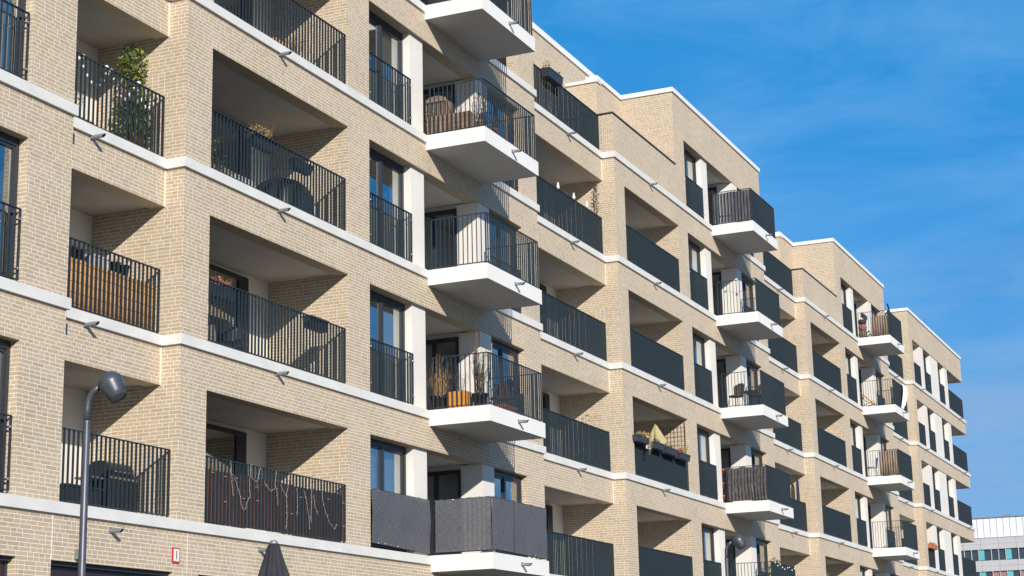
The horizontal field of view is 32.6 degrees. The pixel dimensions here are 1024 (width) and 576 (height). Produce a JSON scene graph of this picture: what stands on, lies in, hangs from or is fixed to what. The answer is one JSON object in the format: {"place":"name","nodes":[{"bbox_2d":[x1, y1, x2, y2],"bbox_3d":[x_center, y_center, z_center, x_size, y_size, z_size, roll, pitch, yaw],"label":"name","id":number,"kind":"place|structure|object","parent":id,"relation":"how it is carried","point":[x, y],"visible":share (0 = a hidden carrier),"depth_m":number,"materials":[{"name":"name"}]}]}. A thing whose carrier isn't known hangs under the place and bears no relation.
{"place":"outdoors","nodes":[
{"label":"outdoors","id":0,"kind":"place"},
{"bbox_2d":[78,371,126,575],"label":"street lamp","id":1,"kind":"object","parent":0,"point":[110,385],"visible":1,"depth_m":18.81,"materials":[{"name":"metal"}]},
{"bbox_2d":[258,540,289,575],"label":"parasol","id":2,"kind":"object","parent":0,"point":[273,563],"visible":1,"depth_m":13.51,"materials":[{"name":"grey fabric"}]},
{"bbox_2d":[477,111,508,124],"bbox_3d":[-0.436,-3.580,38.312,0.869,0.754,0.774,-7,-15,23],"label":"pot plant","id":3,"kind":"object","parent":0,"point":[494,118],"visible":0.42,"depth_m":38.20,"materials":[{"name":"green plant"}]},
{"bbox_2d":[420,0,1023,517],"label":"sky","id":4,"kind":"structure","parent":0,"point":[891,131],"materials":[{"name":"blue"}]},
{"bbox_2d":[725,534,745,575],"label":"street lamp","id":5,"kind":"object","parent":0,"point":[738,541],"visible":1,"depth_m":39.34,"materials":[{"name":"metal"}]},
{"bbox_2d":[858,319,866,337],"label":"cushion stack","id":6,"kind":"object","parent":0,"point":[864,328],"visible":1,"depth_m":75.47,"materials":[{"name":"fabric"}]},
{"bbox_3d":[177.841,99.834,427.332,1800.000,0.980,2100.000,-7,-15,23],"label":"ground","id":7,"kind":"structure","parent":0,"visible":0},
{"bbox_2d":[0,0,976,575],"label":"apartment building","id":8,"kind":"structure","parent":7,"relation":"on","point":[406,254],"depth_m":36.46,"materials":[{"name":"brick"}]},
{"bbox_2d":[0,339,10,492],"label":"window","id":9,"kind":"structure","parent":8,"relation":"in","point":[4,345],"depth_m":24.53,"materials":[{"name":"black glass"}]},
{"bbox_2d":[0,556,11,575],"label":"shop window","id":10,"kind":"structure","parent":8,"relation":"in","point":[4,560],"depth_m":24.04,"materials":[{"name":"black glass"}]},
{"bbox_2d":[0,132,19,279],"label":"window","id":11,"kind":"structure","parent":8,"relation":"in","point":[9,145],"depth_m":25.13,"materials":[{"name":"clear glass"}]},
{"bbox_2d":[0,0,25,76],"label":"window","id":12,"kind":"structure","parent":8,"relation":"in","point":[20,3],"depth_m":25.62,"materials":[{"name":"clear glass"}]},
{"bbox_2d":[59,483,102,506],"bbox_3d":[-6.759,3.263,26.875,0.490,0.410,0.890,-7,-15,23],"label":"storage box","id":13,"kind":"object","parent":8,"relation":"on","point":[69,493],"visible":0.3,"depth_m":26.58,"materials":[{"name":"black plastic"}]},
{"bbox_2d":[76,244,91,260],"bbox_3d":[-6.669,-0.543,27.110,0.289,0.300,0.190,-7,-15,23],"label":"hanging bucket","id":14,"kind":"object","parent":8,"relation":"hanging from","point":[81,251],"visible":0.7,"depth_m":27.05,"materials":[{"name":"black plastic"}]},
{"bbox_2d":[74,79,94,123],"bbox_3d":[-6.904,-2.950,27.613,0.580,0.864,0.842,-7,-15,23],"label":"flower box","id":15,"kind":"object","parent":8,"relation":"attached to","point":[82,98],"visible":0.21,"depth_m":27.62,"materials":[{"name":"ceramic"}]},
{"bbox_2d":[85,252,108,267],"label":"flower box","id":16,"kind":"object","parent":8,"relation":"attached to","point":[103,258],"visible":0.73,"depth_m":27.37,"materials":[{"name":"plastic"}]},
{"bbox_2d":[74,460,137,512],"bbox_3d":[-6.415,3.177,27.624,0.512,0.870,1.070,-7,-15,23],"label":"barbecue","id":17,"kind":"object","parent":8,"relation":"on","point":[102,479],"visible":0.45,"depth_m":27.56,"materials":[{"name":"black metal"}]},
{"bbox_2d":[50,561,168,575],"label":"shop window","id":18,"kind":"structure","parent":8,"relation":"in","point":[58,568],"depth_m":25.88,"materials":[{"name":"black glass"}]},
{"bbox_2d":[67,256,153,331],"bbox_3d":[-6.463,0.066,27.355,0.024,0.838,2.890,-7,-15,23],"label":"reed screen","id":19,"kind":"object","parent":8,"relation":"attached to","point":[89,283],"visible":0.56,"depth_m":27.61,"materials":[{"name":"brown wood"}]},
{"bbox_2d":[111,261,120,272],"bbox_3d":[-6.303,-0.361,27.912,0.289,0.300,0.190,-7,-15,23],"label":"hanging bucket","id":20,"kind":"object","parent":8,"relation":"hanging from","point":[115,266],"visible":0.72,"depth_m":27.85,"materials":[{"name":"black plastic"}]},
{"bbox_2d":[78,54,157,109],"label":"string lights","id":21,"kind":"object","parent":8,"relation":"hanging from","point":[139,82],"visible":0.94,"depth_m":28.55,"materials":[{"name":"white plastic"}]},
{"bbox_2d":[107,43,153,147],"bbox_3d":[-6.360,-3.156,29.227,0.723,1.989,0.836,-7,-15,23],"label":"potted plant","id":22,"kind":"object","parent":8,"relation":"on","point":[131,57],"visible":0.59,"depth_m":29.24,"materials":[{"name":"green plant"}]},
{"bbox_2d":[172,547,179,562],"bbox_3d":[-5.285,4.203,27.509,0.025,0.240,0.190,-7,-15,23],"label":"house sign","id":23,"kind":"object","parent":8,"relation":"attached to","point":[175,554],"visible":1,"depth_m":27.49,"materials":[{"name":"red ceramic"}]},
{"bbox_2d":[208,314,226,324],"bbox_3d":[-5.520,0.871,30.529,0.700,0.721,1.000,-7,-15,23],"label":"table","id":24,"kind":"object","parent":8,"relation":"on","point":[215,320],"visible":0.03,"depth_m":30.73,"materials":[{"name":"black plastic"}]},
{"bbox_2d":[211,138,228,171],"bbox_3d":[-5.238,-2.206,31.046,0.451,0.932,0.498,-7,-15,23],"label":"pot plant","id":25,"kind":"object","parent":8,"relation":"on","point":[218,156],"visible":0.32,"depth_m":31.02,"materials":[{"name":"green plant"}]},
{"bbox_2d":[208,276,233,302],"bbox_3d":[-4.989,-0.006,29.876,0.497,0.379,0.736,-15,-19,44],"label":"flower box","id":26,"kind":"object","parent":8,"relation":"attached to","point":[225,282],"visible":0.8,"depth_m":29.84,"materials":[{"name":"plastic"}]},
{"bbox_2d":[204,423,246,528],"bbox_3d":[-5.794,3.382,31.122,0.065,2.122,3.850,-7,-15,23],"label":"balcony door","id":27,"kind":"structure","parent":8,"relation":"in","point":[221,442],"depth_m":32.39,"materials":[{"name":"glass"}]},
{"bbox_2d":[208,263,248,351],"bbox_3d":[-5.860,0.464,31.816,0.065,2.122,3.850,-7,-15,23],"label":"balcony door","id":28,"kind":"structure","parent":8,"relation":"in","point":[238,281],"depth_m":33.17,"materials":[{"name":"glass"}]},
{"bbox_2d":[215,321,244,352],"bbox_3d":[-5.079,1.004,31.405,0.521,0.852,0.530,-14,-18,42],"label":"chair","id":29,"kind":"object","parent":8,"relation":"on","point":[226,334],"visible":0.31,"depth_m":31.23,"materials":[{"name":"black plastic"}]},
{"bbox_2d":[211,112,249,178],"bbox_3d":[-5.927,-2.454,32.510,0.065,2.122,3.850,-7,-15,23],"label":"balcony door","id":30,"kind":"structure","parent":8,"relation":"in","point":[214,112],"depth_m":33.77,"materials":[{"name":"glass"}]},
{"bbox_2d":[216,0,251,24],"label":"balcony door","id":31,"kind":"structure","parent":8,"relation":"in","point":[217,0],"depth_m":34.68,"materials":[{"name":"glass"}]},
{"bbox_2d":[246,124,275,154],"bbox_3d":[-4.567,-2.738,31.769,0.514,0.451,0.757,-16,-19,46],"label":"flower box","id":32,"kind":"object","parent":8,"relation":"attached to","point":[264,128],"visible":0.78,"depth_m":31.69,"materials":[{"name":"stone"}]},
{"bbox_2d":[204,468,340,541],"bbox_3d":[-4.158,3.837,30.647,0.050,0.885,4.680,-7,-15,23],"label":"slatted screen","id":33,"kind":"object","parent":8,"relation":"attached to","point":[268,506],"visible":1,"depth_m":30.35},
{"bbox_2d":[231,466,336,528],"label":"fairy lights","id":34,"kind":"object","parent":8,"relation":"hanging from","point":[285,494],"visible":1,"depth_m":30.80,"materials":[{"name":"white plastic"}]},
{"bbox_2d":[255,177,314,215],"bbox_3d":[-4.425,-1.650,33.457,1.285,0.910,1.285,-7,-15,23],"label":"covered grill","id":35,"kind":"object","parent":8,"relation":"on","point":[287,192],"visible":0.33,"depth_m":33.01,"materials":[{"name":"black plastic"}]},
{"bbox_2d":[287,157,312,175],"bbox_3d":[-4.012,-2.295,32.964,0.320,0.218,0.652,-7,-15,23],"label":"flower box","id":36,"kind":"object","parent":8,"relation":"attached to","point":[300,166],"visible":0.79,"depth_m":32.86,"materials":[{"name":"plastic"}]},
{"bbox_2d":[302,315,328,333],"bbox_3d":[-3.716,0.673,32.833,0.274,0.250,0.662,-7,-15,23],"label":"flower box","id":37,"kind":"object","parent":8,"relation":"attached to","point":[314,324],"visible":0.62,"depth_m":32.71,"materials":[{"name":"plastic"}]},
{"bbox_2d":[369,11,402,118],"bbox_3d":[-2.788,-4.621,36.706,0.090,2.180,1.980,-7,-15,23],"label":"window","id":38,"kind":"structure","parent":8,"relation":"in","point":[385,41],"depth_m":37.06,"materials":[{"name":"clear glass"}]},
{"bbox_2d":[369,148,403,256],"bbox_3d":[-2.721,-1.703,36.012,0.090,2.180,1.980,-7,-15,23],"label":"window","id":39,"kind":"structure","parent":8,"relation":"in","point":[386,177],"depth_m":36.36,"materials":[{"name":"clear glass"}]},
{"bbox_2d":[370,290,405,402],"bbox_3d":[-2.655,1.215,35.318,0.090,2.180,1.980,-7,-15,23],"label":"window","id":40,"kind":"structure","parent":8,"relation":"in","point":[387,315],"depth_m":35.66,"materials":[{"name":"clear glass"}]},
{"bbox_2d":[370,439,406,552],"bbox_3d":[-2.588,4.133,34.623,0.090,2.180,1.980,-7,-15,23],"label":"window","id":41,"kind":"structure","parent":8,"relation":"in","point":[387,461],"depth_m":34.99,"materials":[{"name":"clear glass"}]},
{"bbox_2d":[371,488,430,553],"bbox_3d":[-2.188,4.632,34.641,0.044,1.108,2.500,-7,-15,23],"label":"privacy screen","id":42,"kind":"object","parent":8,"relation":"attached to","point":[401,521],"visible":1,"depth_m":34.63,"materials":[{"name":"fabric"}]},
{"bbox_2d":[426,354,448,409],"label":"ornamental grass","id":43,"kind":"object","parent":8,"relation":"on","point":[440,392],"depth_m":36.76,"materials":[{"name":"brown plant"}]},
{"bbox_2d":[423,85,454,133],"bbox_3d":[-1.865,-3.655,40.766,1.220,2.080,0.065,-7,-15,23],"label":"balcony door","id":44,"kind":"structure","parent":8,"relation":"in","point":[425,92],"depth_m":40.88,"materials":[{"name":"black glass"}]},
{"bbox_2d":[426,96,452,134],"bbox_3d":[-1.590,-3.673,38.469,0.477,1.039,0.400,-7,-15,23],"label":"wicker chair","id":45,"kind":"object","parent":8,"relation":"on","point":[440,105],"visible":0.3,"depth_m":38.35,"materials":[{"name":"beige wicker"}]},
{"bbox_2d":[424,208,457,269],"bbox_3d":[-1.798,-0.737,40.072,1.220,2.080,0.065,-7,-15,23],"label":"balcony door","id":46,"kind":"structure","parent":8,"relation":"in","point":[428,216],"depth_m":40.09,"materials":[{"name":"black glass"}]},
{"bbox_2d":[426,337,458,409],"bbox_3d":[-1.732,2.180,39.377,1.220,2.080,0.065,-7,-15,23],"label":"balcony door","id":47,"kind":"structure","parent":8,"relation":"in","point":[443,346],"depth_m":39.41,"materials":[{"name":"black glass"}]},
{"bbox_2d":[427,469,461,555],"bbox_3d":[-1.665,5.098,38.683,1.220,2.080,0.065,-7,-15,23],"label":"balcony door","id":48,"kind":"structure","parent":8,"relation":"in","point":[440,484],"depth_m":38.75,"materials":[{"name":"black glass"}]},
{"bbox_2d":[426,104,475,134],"bbox_3d":[-1.333,-3.655,37.976,1.147,0.746,0.397,-7,-15,23],"label":"timber planter","id":49,"kind":"object","parent":8,"relation":"on","point":[450,121],"visible":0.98,"depth_m":37.75,"materials":[{"name":"brown wood"}]},
{"bbox_2d":[448,372,472,407],"bbox_3d":[-1.087,2.149,36.681,0.406,0.845,0.396,-7,-15,23],"label":"potted plant","id":50,"kind":"object","parent":8,"relation":"on","point":[458,397],"visible":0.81,"depth_m":36.50,"materials":[{"name":"orange wood"}]},
{"bbox_2d":[468,91,488,126],"bbox_3d":[-0.721,-3.812,37.933,0.418,1.042,0.461,-13,-18,41],"label":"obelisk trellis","id":51,"kind":"object","parent":8,"relation":"on","point":[480,118],"visible":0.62,"depth_m":37.89,"materials":[{"name":"white"}]},
{"bbox_2d":[470,329,492,405],"bbox_3d":[-0.644,1.676,36.662,0.496,1.757,0.467,-2,-13,2],"label":"shrub","id":52,"kind":"object","parent":8,"relation":"on","point":[476,350],"visible":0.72,"depth_m":36.62,"materials":[{"name":"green plant"}]},
{"bbox_2d":[435,496,547,558],"bbox_3d":[-0.022,4.993,36.388,1.166,1.098,3.145,-16,-19,46],"label":"privacy screen","id":53,"kind":"object","parent":8,"relation":"attached to","point":[462,524],"visible":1,"depth_m":35.69,"materials":[{"name":"fabric"}]},
{"bbox_2d":[463,465,521,554],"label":"window","id":54,"kind":"structure","parent":8,"relation":"in","point":[507,486],"depth_m":40.06,"materials":[{"name":"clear glass"}]},
{"bbox_2d":[490,379,512,404],"bbox_3d":[-0.230,2.432,37.916,0.530,0.852,0.521,-10,-16,33],"label":"chair","id":55,"kind":"object","parent":8,"relation":"on","point":[504,390],"visible":0.32,"depth_m":37.76,"materials":[{"name":"wicker"}]},
{"bbox_2d":[488,96,514,189],"bbox_3d":[-0.377,-3.471,41.770,0.090,2.180,1.850,-7,-15,23],"label":"window","id":56,"kind":"structure","parent":8,"relation":"in","point":[490,96],"depth_m":42.13,"materials":[{"name":"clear glass"}]},
{"bbox_2d":[490,214,515,309],"bbox_3d":[-0.310,-0.553,41.076,0.090,2.180,1.850,-7,-15,23],"label":"window","id":57,"kind":"structure","parent":8,"relation":"in","point":[490,214],"depth_m":41.39,"materials":[{"name":"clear glass"}]},
{"bbox_2d":[491,339,518,413],"bbox_3d":[-0.244,2.365,40.382,0.090,2.180,1.850,-7,-15,23],"label":"window","id":58,"kind":"structure","parent":8,"relation":"in","point":[499,349],"depth_m":40.77,"materials":[{"name":"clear glass"}]},
{"bbox_2d":[539,283,546,323],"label":"balcony door","id":59,"kind":"structure","parent":8,"relation":"in","point":[541,286],"depth_m":47.61,"materials":[{"name":"glass"}]},
{"bbox_2d":[542,392,549,452],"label":"balcony door","id":60,"kind":"structure","parent":8,"relation":"in","point":[545,397],"depth_m":46.92,"materials":[{"name":"glass"}]},
{"bbox_2d":[545,504,552,569],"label":"balcony door","id":61,"kind":"structure","parent":8,"relation":"in","point":[549,510],"depth_m":46.21,"materials":[{"name":"glass"}]},
{"bbox_2d":[541,60,562,87],"bbox_3d":[1.035,-5.641,45.908,0.306,0.494,1.041,-7,-15,23],"label":"flower box","id":62,"kind":"object","parent":8,"relation":"attached to","point":[550,75],"visible":1,"depth_m":45.65,"materials":[{"name":"plastic"}]},
{"bbox_2d":[594,180,598,213],"bbox_3d":[2.340,-2.398,48.587,0.198,1.232,0.152,-7,-15,23],"label":"hanging vine","id":63,"kind":"object","parent":8,"relation":"hanging from","point":[596,197],"visible":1,"depth_m":48.61,"materials":[{"name":"green plant"}]},
{"bbox_2d":[632,431,651,453],"bbox_3d":[3.578,4.240,47.982,0.359,0.620,1.071,-7,-15,23],"label":"flower box","id":64,"kind":"object","parent":8,"relation":"attached to","point":[638,437],"visible":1,"depth_m":47.92,"materials":[{"name":"plastic"}]},
{"bbox_2d":[650,438,664,450],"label":"flower box","id":65,"kind":"object","parent":8,"relation":"attached to","point":[657,446],"visible":0.98,"depth_m":49.02,"materials":[{"name":"plastic"}]},
{"bbox_2d":[650,424,667,446],"bbox_3d":[4.162,4.808,50.338,0.714,1.800,0.704,-7,-15,23],"label":"parasol","id":66,"kind":"object","parent":8,"relation":"on","point":[656,432],"visible":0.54,"depth_m":50.31,"materials":[{"name":"yellow fabric"}]},
{"bbox_2d":[662,442,677,456],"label":"flower box","id":67,"kind":"object","parent":8,"relation":"attached to","point":[670,451],"visible":0.98,"depth_m":49.97,"materials":[{"name":"plastic"}]},
{"bbox_2d":[663,422,687,478],"bbox_3d":[4.822,5.045,52.110,0.808,2.070,0.038,-7,-15,23],"label":"trellis","id":68,"kind":"object","parent":8,"relation":"attached to","point":[677,427],"visible":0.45,"depth_m":52.18,"materials":[{"name":"brown wood"}]},
{"bbox_2d":[675,445,690,461],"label":"flower box","id":69,"kind":"object","parent":8,"relation":"attached to","point":[682,455],"visible":0.97,"depth_m":51.07,"materials":[{"name":"plastic"}]},
{"bbox_2d":[684,149,696,183],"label":"window","id":70,"kind":"structure","parent":8,"relation":"in","point":[689,161],"depth_m":56.44,"materials":[{"name":"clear glass"}]},
{"bbox_2d":[688,240,700,273],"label":"window","id":71,"kind":"structure","parent":8,"relation":"in","point":[694,251],"depth_m":55.73,"materials":[{"name":"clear glass"}]},
{"bbox_2d":[692,332,705,367],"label":"window","id":72,"kind":"structure","parent":8,"relation":"in","point":[698,342],"depth_m":55.04,"materials":[{"name":"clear glass"}]},
{"bbox_2d":[697,428,711,498],"bbox_3d":[5.753,5.405,53.732,0.090,2.180,1.980,-7,-15,23],"label":"window","id":73,"kind":"structure","parent":8,"relation":"in","point":[702,436],"depth_m":54.33,"materials":[{"name":"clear glass"}]},
{"bbox_2d":[702,526,714,561],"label":"window","id":74,"kind":"structure","parent":8,"relation":"in","point":[707,533],"depth_m":53.64,"materials":[{"name":"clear glass"}]},
{"bbox_2d":[708,187,718,225],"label":"balcony door","id":75,"kind":"structure","parent":8,"relation":"in","point":[711,190],"depth_m":59.83,"materials":[{"name":"black glass"}]},
{"bbox_2d":[712,272,722,315],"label":"balcony door","id":76,"kind":"structure","parent":8,"relation":"in","point":[716,276],"depth_m":59.09,"materials":[{"name":"black glass"}]},
{"bbox_2d":[716,359,727,407],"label":"balcony door","id":77,"kind":"structure","parent":8,"relation":"in","point":[720,363],"depth_m":58.37,"materials":[{"name":"black glass"}]},
{"bbox_2d":[722,459,729,502],"bbox_3d":[6.657,6.109,55.267,0.340,1.420,0.300,-7,-15,23],"label":"plant shelf","id":78,"kind":"object","parent":8,"relation":"on","point":[726,481],"visible":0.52,"depth_m":55.12,"materials":[{"name":"black plastic"}]},
{"bbox_2d":[721,448,732,502],"bbox_3d":[6.676,6.370,57.792,1.220,2.080,0.065,-7,-15,23],"label":"balcony door","id":79,"kind":"structure","parent":8,"relation":"in","point":[725,452],"depth_m":57.76,"materials":[{"name":"black glass"}]},
{"bbox_2d":[725,539,736,575],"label":"balcony door","id":80,"kind":"structure","parent":8,"relation":"in","point":[731,549],"depth_m":57.01,"materials":[{"name":"black glass"}]},
{"bbox_2d":[713,189,750,223],"bbox_3d":[7.158,-2.642,56.840,1.218,1.009,0.042,-7,-15,23],"label":"plank screen","id":81,"kind":"object","parent":8,"relation":"attached to","point":[730,208],"visible":1,"depth_m":56.81,"materials":[{"name":"wood"}]},
{"bbox_2d":[727,383,745,407],"bbox_3d":[7.211,3.511,56.129,0.530,0.852,0.521,-14,-18,42],"label":"chair","id":82,"kind":"object","parent":8,"relation":"on","point":[741,393],"visible":0.84,"depth_m":55.98,"materials":[{"name":"wicker"}]},
{"bbox_2d":[727,465,766,500],"bbox_3d":[7.348,6.098,54.659,1.240,1.070,0.080,-7,-15,23],"label":"balcony privacy screen","id":83,"kind":"object","parent":8,"relation":"attached to","point":[746,483],"visible":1,"depth_m":54.66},
{"bbox_2d":[742,276,753,308],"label":"window","id":84,"kind":"structure","parent":8,"relation":"in","point":[744,292],"depth_m":60.70,"materials":[{"name":"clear glass"}]},
{"bbox_2d":[744,390,759,405],"bbox_3d":[7.847,3.708,56.698,0.600,0.701,0.600,-7,-15,23],"label":"table","id":85,"kind":"object","parent":8,"relation":"on","point":[753,392],"visible":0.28,"depth_m":56.62,"materials":[{"name":"black plastic"}]},
{"bbox_2d":[746,362,757,389],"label":"window","id":86,"kind":"structure","parent":8,"relation":"in","point":[750,367],"depth_m":59.97,"materials":[{"name":"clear glass"}]},
{"bbox_2d":[749,385,760,405],"bbox_3d":[7.844,3.485,56.079,0.530,0.852,0.521,-5,-14,13],"label":"chair","id":87,"kind":"object","parent":8,"relation":"on","point":[759,392],"visible":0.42,"depth_m":55.90,"materials":[{"name":"wicker"}]},
{"bbox_2d":[751,449,762,466],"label":"window","id":88,"kind":"structure","parent":8,"relation":"in","point":[756,457],"depth_m":59.28,"materials":[{"name":"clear glass"}]},
{"bbox_2d":[756,539,768,572],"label":"window","id":89,"kind":"structure","parent":8,"relation":"in","point":[761,546],"depth_m":58.57,"materials":[{"name":"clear glass"}]},
{"bbox_2d":[767,557,779,575],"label":"pot plant","id":90,"kind":"object","parent":8,"relation":"on","point":[776,561],"visible":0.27,"depth_m":55.97,"materials":[{"name":"green plant"}]},
{"bbox_2d":[796,478,799,500],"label":"parasol","id":91,"kind":"object","parent":8,"relation":"on","point":[797,490],"visible":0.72,"depth_m":65.45,"materials":[{"name":"fabric"}]},
{"bbox_2d":[841,284,846,305],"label":"window","id":92,"kind":"structure","parent":8,"relation":"in","point":[843,290],"depth_m":75.01,"materials":[{"name":"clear glass"}]},
{"bbox_2d":[845,352,850,375],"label":"window","id":93,"kind":"structure","parent":8,"relation":"in","point":[848,363],"depth_m":74.30,"materials":[{"name":"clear glass"}]},
{"bbox_2d":[850,423,855,446],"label":"window","id":94,"kind":"structure","parent":8,"relation":"in","point":[852,427],"depth_m":73.59,"materials":[{"name":"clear glass"}]},
{"bbox_2d":[854,304,857,336],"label":"balcony door","id":95,"kind":"structure","parent":8,"relation":"in","point":[855,312],"depth_m":78.07,"materials":[{"name":"black glass"}]},
{"bbox_2d":[855,494,860,544],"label":"window","id":96,"kind":"structure","parent":8,"relation":"in","point":[857,498],"depth_m":72.90,"materials":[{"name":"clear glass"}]},
{"bbox_2d":[858,370,862,406],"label":"balcony door","id":97,"kind":"structure","parent":8,"relation":"in","point":[859,371],"depth_m":77.38,"materials":[{"name":"black glass"}]},
{"bbox_2d":[863,437,867,476],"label":"balcony door","id":98,"kind":"structure","parent":8,"relation":"in","point":[864,441],"depth_m":76.66,"materials":[{"name":"black glass"}]},
{"bbox_2d":[868,505,872,548],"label":"balcony door","id":99,"kind":"structure","parent":8,"relation":"in","point":[869,513],"depth_m":75.95,"materials":[{"name":"black glass"}]},
{"bbox_2d":[866,458,877,476],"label":"chair","id":100,"kind":"object","parent":8,"relation":"on","point":[874,463],"visible":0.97,"depth_m":74.21,"materials":[{"name":"white plastic"}]},
{"bbox_2d":[865,367,882,396],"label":"window","id":101,"kind":"structure","parent":8,"relation":"in","point":[878,377],"depth_m":79.20,"materials":[{"name":"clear glass"}]},
{"bbox_2d":[871,315,887,335],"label":"bark screen","id":102,"kind":"object","parent":8,"relation":"attached to","point":[876,324],"visible":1,"depth_m":75.08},
{"bbox_2d":[880,439,886,460],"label":"window","id":103,"kind":"structure","parent":8,"relation":"in","point":[883,443],"depth_m":78.47,"materials":[{"name":"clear glass"}]},
{"bbox_2d":[885,506,891,530],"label":"window","id":104,"kind":"structure","parent":8,"relation":"in","point":[888,510],"depth_m":77.81,"materials":[{"name":"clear glass"}]},
{"bbox_2d":[879,450,898,474],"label":"reed screen","id":105,"kind":"object","parent":8,"relation":"attached to","point":[889,462],"visible":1,"depth_m":73.72,"materials":[{"name":"beige wicker"}]},
{"bbox_2d":[901,384,907,408],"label":"blanket","id":106,"kind":"object","parent":8,"relation":"hanging from","point":[904,396],"visible":1,"depth_m":75.89,"materials":[{"name":"white fabric"}]},
{"bbox_2d":[960,514,1023,575],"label":"office building","id":107,"kind":"structure","parent":7,"relation":"on","point":[996,548],"depth_m":303.41,"materials":[{"name":"metal"}]},
{"bbox_2d":[961,547,1023,560],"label":"window frame","id":108,"kind":"structure","parent":107,"relation":"in","point":[1021,547],"depth_m":303.10,"materials":[{"name":"white metal"}]},
{"bbox_2d":[976,570,1023,575],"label":"window frame","id":109,"kind":"structure","parent":107,"relation":"in","point":[1007,570],"depth_m":301.92,"materials":[{"name":"white metal"}]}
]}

